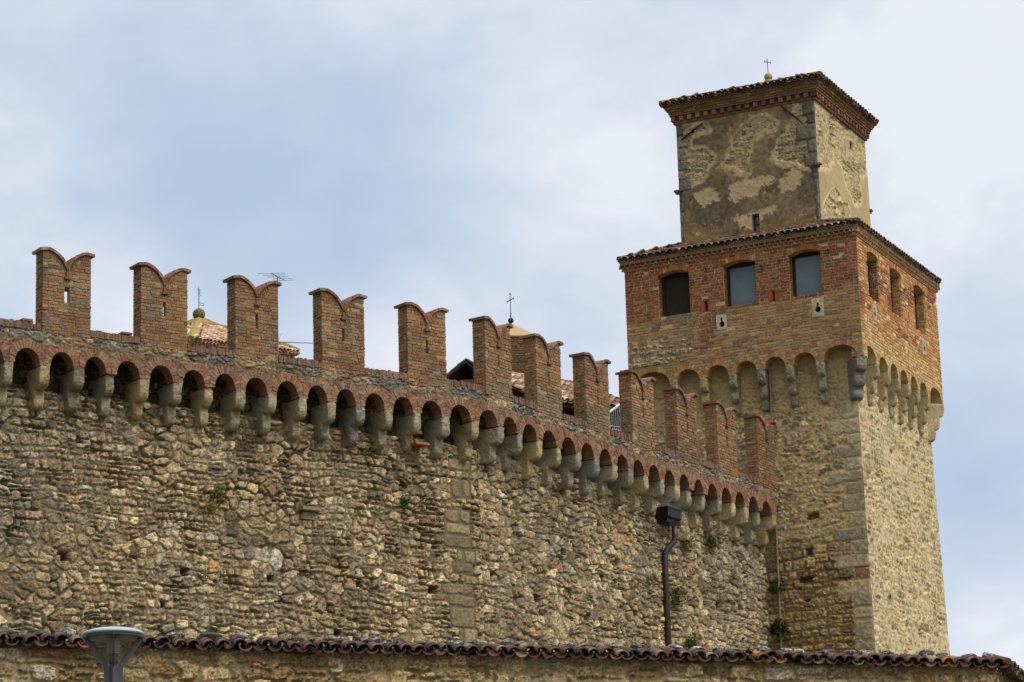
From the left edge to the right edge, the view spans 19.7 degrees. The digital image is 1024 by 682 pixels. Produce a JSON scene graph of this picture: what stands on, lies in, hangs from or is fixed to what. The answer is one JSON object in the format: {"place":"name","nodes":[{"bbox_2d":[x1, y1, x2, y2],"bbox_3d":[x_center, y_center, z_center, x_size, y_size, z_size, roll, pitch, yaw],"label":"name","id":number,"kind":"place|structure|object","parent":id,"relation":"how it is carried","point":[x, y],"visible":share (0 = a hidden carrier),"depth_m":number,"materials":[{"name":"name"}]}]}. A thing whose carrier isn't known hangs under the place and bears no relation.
{"place":"outdoors","nodes":[
{"label":"outdoors","id":0,"kind":"place"},
{"bbox_2d":[261,273,290,354],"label":"tv aerial","id":1,"kind":"object","parent":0,"point":[277,287],"visible":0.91,"depth_m":80.97,"materials":[{"name":"metal"}]},
{"bbox_2d":[0,0,1023,669],"label":"sky","id":2,"kind":"structure","parent":0,"point":[462,157],"materials":[{"name":"blue"}]},
{"bbox_3d":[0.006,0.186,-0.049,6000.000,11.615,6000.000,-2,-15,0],"label":"ground","id":3,"kind":"structure","parent":0,"visible":0},
{"bbox_2d":[82,626,144,681],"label":"street lamp","id":4,"kind":"object","parent":3,"relation":"on","point":[113,637],"visible":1,"depth_m":25.91,"materials":[{"name":"metal"}]},
{"bbox_2d":[187,288,299,356],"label":"pavilion","id":5,"kind":"structure","parent":3,"relation":"on","point":[202,330],"depth_m":93.12,"materials":[{"name":"tile"}]},
{"bbox_2d":[0,247,780,654],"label":"curtain wall","id":6,"kind":"structure","parent":3,"relation":"on","point":[516,519],"depth_m":67.28,"materials":[{"name":"stone"}]},
{"bbox_2d":[197,570,207,580],"bbox_3d":[-6.741,5.130,64.418,0.273,0.236,0.290,-2,-15,0],"label":"wall plant","id":7,"kind":"object","parent":6,"relation":"attached to","point":[200,575],"depth_m":64.42,"materials":[{"name":"green plant"}]},
{"bbox_2d":[203,500,219,516],"bbox_3d":[-6.606,3.690,64.868,0.391,0.397,0.429,-2,-15,0],"label":"wall plant","id":8,"kind":"object","parent":6,"relation":"attached to","point":[209,507],"depth_m":64.83,"materials":[{"name":"green plant"}]},
{"bbox_2d":[209,488,229,504],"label":"wall plant","id":9,"kind":"object","parent":6,"relation":"attached to","point":[216,493],"depth_m":65.05,"materials":[{"name":"green plant"}]},
{"bbox_2d":[279,333,312,343],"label":"tv aerial","id":10,"kind":"object","parent":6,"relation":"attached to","point":[291,342],"visible":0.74,"depth_m":81.70,"materials":[{"name":"metal"}]},
{"bbox_2d":[399,494,412,509],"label":"wall plant","id":11,"kind":"object","parent":6,"relation":"attached to","point":[403,501],"depth_m":68.10,"materials":[{"name":"green plant"}]},
{"bbox_2d":[566,585,577,597],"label":"wall plant","id":12,"kind":"object","parent":6,"relation":"attached to","point":[569,589],"depth_m":72.17,"materials":[{"name":"green plant"}]},
{"bbox_2d":[609,404,620,431],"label":"railing","id":13,"kind":"object","parent":6,"relation":"on","point":[615,408],"visible":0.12,"depth_m":78.02,"materials":[{"name":"white metal"}]},
{"bbox_2d":[613,577,622,585],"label":"wall plant","id":14,"kind":"object","parent":6,"relation":"attached to","point":[615,580],"depth_m":74.04,"materials":[{"name":"green plant"}]},
{"bbox_2d":[646,572,656,585],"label":"wall plant","id":15,"kind":"object","parent":6,"relation":"attached to","point":[649,579],"depth_m":75.53,"materials":[{"name":"green plant"}]},
{"bbox_2d":[655,502,681,653],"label":"downpipe","id":16,"kind":"object","parent":6,"relation":"attached to","point":[668,515],"visible":0.93,"depth_m":76.34,"materials":[{"name":"metal"}]},
{"bbox_2d":[671,585,689,602],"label":"wall plant","id":17,"kind":"object","parent":6,"relation":"attached to","point":[676,594],"depth_m":76.55,"materials":[{"name":"green plant"}]},
{"bbox_2d":[679,536,695,554],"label":"wall plant","id":18,"kind":"object","parent":6,"relation":"attached to","point":[684,541],"depth_m":77.41,"materials":[{"name":"green plant"}]},
{"bbox_2d":[683,633,704,649],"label":"wall plant","id":19,"kind":"object","parent":6,"relation":"attached to","point":[690,643],"depth_m":76.68,"materials":[{"name":"green plant"}]},
{"bbox_2d":[705,535,723,552],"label":"wall plant","id":20,"kind":"object","parent":6,"relation":"attached to","point":[712,543],"depth_m":78.73,"materials":[{"name":"green plant"}]},
{"bbox_2d":[446,358,473,383],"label":"gabled shed","id":21,"kind":"structure","parent":3,"relation":"on","point":[462,370],"depth_m":82.78,"materials":[{"name":"tile"}]},
{"bbox_2d":[0,631,1023,681],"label":"garden wall","id":22,"kind":"structure","parent":3,"relation":"on","point":[31,657],"depth_m":42.95,"materials":[{"name":"stone"}]},
{"bbox_2d":[0,628,8,636],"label":"ridge stone","id":23,"kind":"object","parent":22,"relation":"on","point":[3,629],"visible":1,"depth_m":41.08,"materials":[{"name":"grey stone"}]},
{"bbox_2d":[9,630,18,633],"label":"ridge stone","id":24,"kind":"object","parent":22,"relation":"on","point":[12,631],"visible":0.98,"depth_m":41.09,"materials":[{"name":"grey stone"}]},
{"bbox_2d":[26,630,48,636],"bbox_3d":[-6.631,4.085,41.263,0.319,0.095,0.184,-2,-15,0],"label":"ridge stone","id":25,"kind":"object","parent":22,"relation":"on","point":[38,633],"visible":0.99,"depth_m":41.19,"materials":[{"name":"grey stone"}]},
{"bbox_2d":[59,627,78,637],"bbox_3d":[-6.222,4.096,41.414,0.271,0.160,0.193,-2,-15,0],"label":"ridge stone","id":26,"kind":"object","parent":22,"relation":"on","point":[69,631],"visible":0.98,"depth_m":41.36,"materials":[{"name":"grey stone"}]},
{"bbox_2d":[165,632,184,639],"bbox_3d":[-4.787,4.188,41.879,0.288,0.123,0.192,12,-20,-42],"label":"ridge stone","id":27,"kind":"object","parent":22,"relation":"on","point":[171,635],"visible":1,"depth_m":41.81,"materials":[{"name":"grey stone"}]},
{"bbox_2d":[196,632,221,641],"bbox_3d":[-4.311,4.212,42.051,0.376,0.133,0.188,-2,-15,0],"label":"ridge stone","id":28,"kind":"object","parent":22,"relation":"on","point":[212,635],"visible":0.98,"depth_m":41.98,"materials":[{"name":"grey stone"}]},
{"bbox_2d":[230,632,252,643],"bbox_3d":[-3.866,4.245,42.210,0.356,0.164,0.183,10,-19,-38],"label":"ridge stone","id":29,"kind":"object","parent":22,"relation":"on","point":[243,635],"visible":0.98,"depth_m":42.15,"materials":[{"name":"grey stone"}]},
{"bbox_2d":[286,635,297,640],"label":"ridge stone","id":30,"kind":"object","parent":22,"relation":"on","point":[293,637],"visible":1,"depth_m":42.37,"materials":[{"name":"grey stone"}]},
{"bbox_2d":[310,637,321,641],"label":"ridge stone","id":31,"kind":"object","parent":22,"relation":"on","point":[313,639],"visible":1,"depth_m":42.51,"materials":[{"name":"grey stone"}]},
{"bbox_2d":[324,637,348,643],"bbox_3d":[-2.532,4.323,42.650,0.400,0.107,0.182,4,-16,-20],"label":"ridge stone","id":32,"kind":"object","parent":22,"relation":"on","point":[338,639],"visible":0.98,"depth_m":42.57,"materials":[{"name":"grey stone"}]},
{"bbox_2d":[359,635,380,642],"bbox_3d":[-2.049,4.346,42.822,0.350,0.148,0.165,3,-15,-18],"label":"ridge stone","id":33,"kind":"object","parent":22,"relation":"on","point":[370,638],"visible":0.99,"depth_m":42.76,"materials":[{"name":"grey stone"}]},
{"bbox_2d":[395,638,405,642],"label":"ridge stone","id":34,"kind":"object","parent":22,"relation":"on","point":[400,640],"visible":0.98,"depth_m":42.89,"materials":[{"name":"grey stone"}]},
{"bbox_2d":[416,640,434,644],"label":"ridge stone","id":35,"kind":"object","parent":22,"relation":"on","point":[422,642],"visible":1,"depth_m":43.02,"materials":[{"name":"grey stone"}]},
{"bbox_2d":[444,640,464,644],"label":"ridge stone","id":36,"kind":"object","parent":22,"relation":"on","point":[454,641],"visible":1,"depth_m":43.16,"materials":[{"name":"grey stone"}]},
{"bbox_2d":[469,639,486,644],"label":"ridge stone","id":37,"kind":"object","parent":22,"relation":"on","point":[476,641],"visible":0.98,"depth_m":43.28,"materials":[{"name":"grey stone"}]},
{"bbox_2d":[500,639,514,644],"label":"ridge stone","id":38,"kind":"object","parent":22,"relation":"on","point":[507,642],"visible":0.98,"depth_m":43.43,"materials":[{"name":"grey stone"}]},
{"bbox_2d":[562,642,576,646],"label":"ridge stone","id":39,"kind":"object","parent":22,"relation":"on","point":[570,644],"visible":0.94,"depth_m":43.73,"materials":[{"name":"grey stone"}]},
{"bbox_2d":[608,644,621,648],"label":"ridge stone","id":40,"kind":"object","parent":22,"relation":"on","point":[615,646],"visible":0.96,"depth_m":43.96,"materials":[{"name":"grey stone"}]},
{"bbox_2d":[630,644,645,648],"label":"ridge stone","id":41,"kind":"object","parent":22,"relation":"on","point":[634,646],"visible":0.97,"depth_m":44.08,"materials":[{"name":"grey stone"}]},
{"bbox_2d":[649,645,661,649],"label":"ridge stone","id":42,"kind":"object","parent":22,"relation":"on","point":[655,646],"visible":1,"depth_m":44.18,"materials":[{"name":"grey stone"}]},
{"bbox_2d":[667,644,682,648],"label":"ridge stone","id":43,"kind":"object","parent":22,"relation":"on","point":[676,646],"visible":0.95,"depth_m":44.28,"materials":[{"name":"grey stone"}]},
{"bbox_2d":[711,645,724,650],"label":"ridge stone","id":44,"kind":"object","parent":22,"relation":"on","point":[716,647],"visible":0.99,"depth_m":44.50,"materials":[{"name":"grey stone"}]},
{"bbox_2d":[757,646,770,653],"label":"ridge stone","id":45,"kind":"object","parent":22,"relation":"on","point":[762,648],"visible":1,"depth_m":44.75,"materials":[{"name":"grey stone"}]},
{"bbox_2d":[779,648,792,651],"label":"ridge stone","id":46,"kind":"object","parent":22,"relation":"on","point":[787,649],"visible":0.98,"depth_m":44.85,"materials":[{"name":"grey stone"}]},
{"bbox_2d":[793,648,803,652],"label":"ridge stone","id":47,"kind":"object","parent":22,"relation":"on","point":[799,650],"visible":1,"depth_m":44.94,"materials":[{"name":"grey stone"}]},
{"bbox_2d":[818,649,833,654],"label":"ridge stone","id":48,"kind":"object","parent":22,"relation":"on","point":[827,651],"visible":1,"depth_m":45.08,"materials":[{"name":"grey stone"}]},
{"bbox_2d":[843,650,857,654],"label":"ridge stone","id":49,"kind":"object","parent":22,"relation":"on","point":[850,652],"visible":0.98,"depth_m":45.19,"materials":[{"name":"grey stone"}]},
{"bbox_2d":[859,650,873,653],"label":"ridge stone","id":50,"kind":"object","parent":22,"relation":"on","point":[861,651],"visible":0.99,"depth_m":45.29,"materials":[{"name":"grey stone"}]},
{"bbox_2d":[880,650,893,654],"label":"ridge stone","id":51,"kind":"object","parent":22,"relation":"on","point":[888,652],"visible":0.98,"depth_m":45.38,"materials":[{"name":"grey stone"}]},
{"bbox_2d":[918,649,934,656],"bbox_3d":[6.422,4.841,45.686,0.274,0.150,0.151,4,-16,-22],"label":"ridge stone","id":52,"kind":"object","parent":22,"relation":"on","point":[924,652],"visible":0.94,"depth_m":45.63,"materials":[{"name":"grey stone"}]},
{"bbox_2d":[982,652,992,656],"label":"ridge stone","id":53,"kind":"object","parent":22,"relation":"on","point":[985,654],"visible":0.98,"depth_m":45.95,"materials":[{"name":"grey stone"}]},
{"bbox_2d":[507,296,532,372],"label":"brick turret","id":54,"kind":"object","parent":3,"relation":"on","point":[517,352],"visible":0.09,"depth_m":92.34,"materials":[{"name":"brick"}]},
{"bbox_2d":[511,372,620,431],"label":"tiled house","id":55,"kind":"structure","parent":3,"relation":"on","point":[518,387],"depth_m":85.32,"materials":[{"name":"tile"}]},
{"bbox_2d":[616,60,949,657],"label":"castle tower","id":56,"kind":"structure","parent":3,"relation":"on","point":[800,275],"depth_m":83.74,"materials":[{"name":"stone"}]},
{"bbox_2d":[656,265,690,316],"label":"window","id":57,"kind":"structure","parent":56,"relation":"in","point":[674,291],"depth_m":84.85,"materials":[{"name":"glass"}]},
{"bbox_2d":[721,254,756,306],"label":"window","id":58,"kind":"structure","parent":56,"relation":"in","point":[741,277],"depth_m":83.98,"materials":[{"name":"glass"}]},
{"bbox_2d":[754,215,759,231],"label":"window","id":59,"kind":"structure","parent":56,"relation":"in","point":[756,218],"depth_m":85.72,"materials":[{"name":"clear glass"}]},
{"bbox_2d":[768,365,783,648],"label":"conduit pipe","id":60,"kind":"object","parent":56,"relation":"attached to","point":[776,532],"visible":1,"depth_m":81.65,"materials":[{"name":"brown metal"}]},
{"bbox_2d":[768,578,786,593],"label":"wall plant","id":61,"kind":"object","parent":56,"relation":"attached to","point":[775,588],"depth_m":81.38,"materials":[{"name":"green plant"}]},
{"bbox_2d":[770,618,789,642],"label":"wall plant","id":62,"kind":"object","parent":56,"relation":"attached to","point":[775,627],"depth_m":80.99,"materials":[{"name":"green plant"}]},
{"bbox_2d":[786,244,822,296],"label":"window","id":63,"kind":"structure","parent":56,"relation":"in","point":[806,279],"depth_m":83.15,"materials":[{"name":"glass"}]},
{"bbox_2d":[865,246,878,301],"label":"window","id":64,"kind":"structure","parent":56,"relation":"in","point":[869,249],"depth_m":83.84,"materials":[{"name":"brick"}]},
{"bbox_2d":[889,263,901,317],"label":"window","id":65,"kind":"structure","parent":56,"relation":"in","point":[891,265],"depth_m":85.54,"materials":[{"name":"brick"}]},
{"bbox_2d":[912,280,925,334],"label":"window","id":66,"kind":"structure","parent":56,"relation":"in","point":[914,282],"depth_m":87.44,"materials":[{"name":"brick"}]}
]}

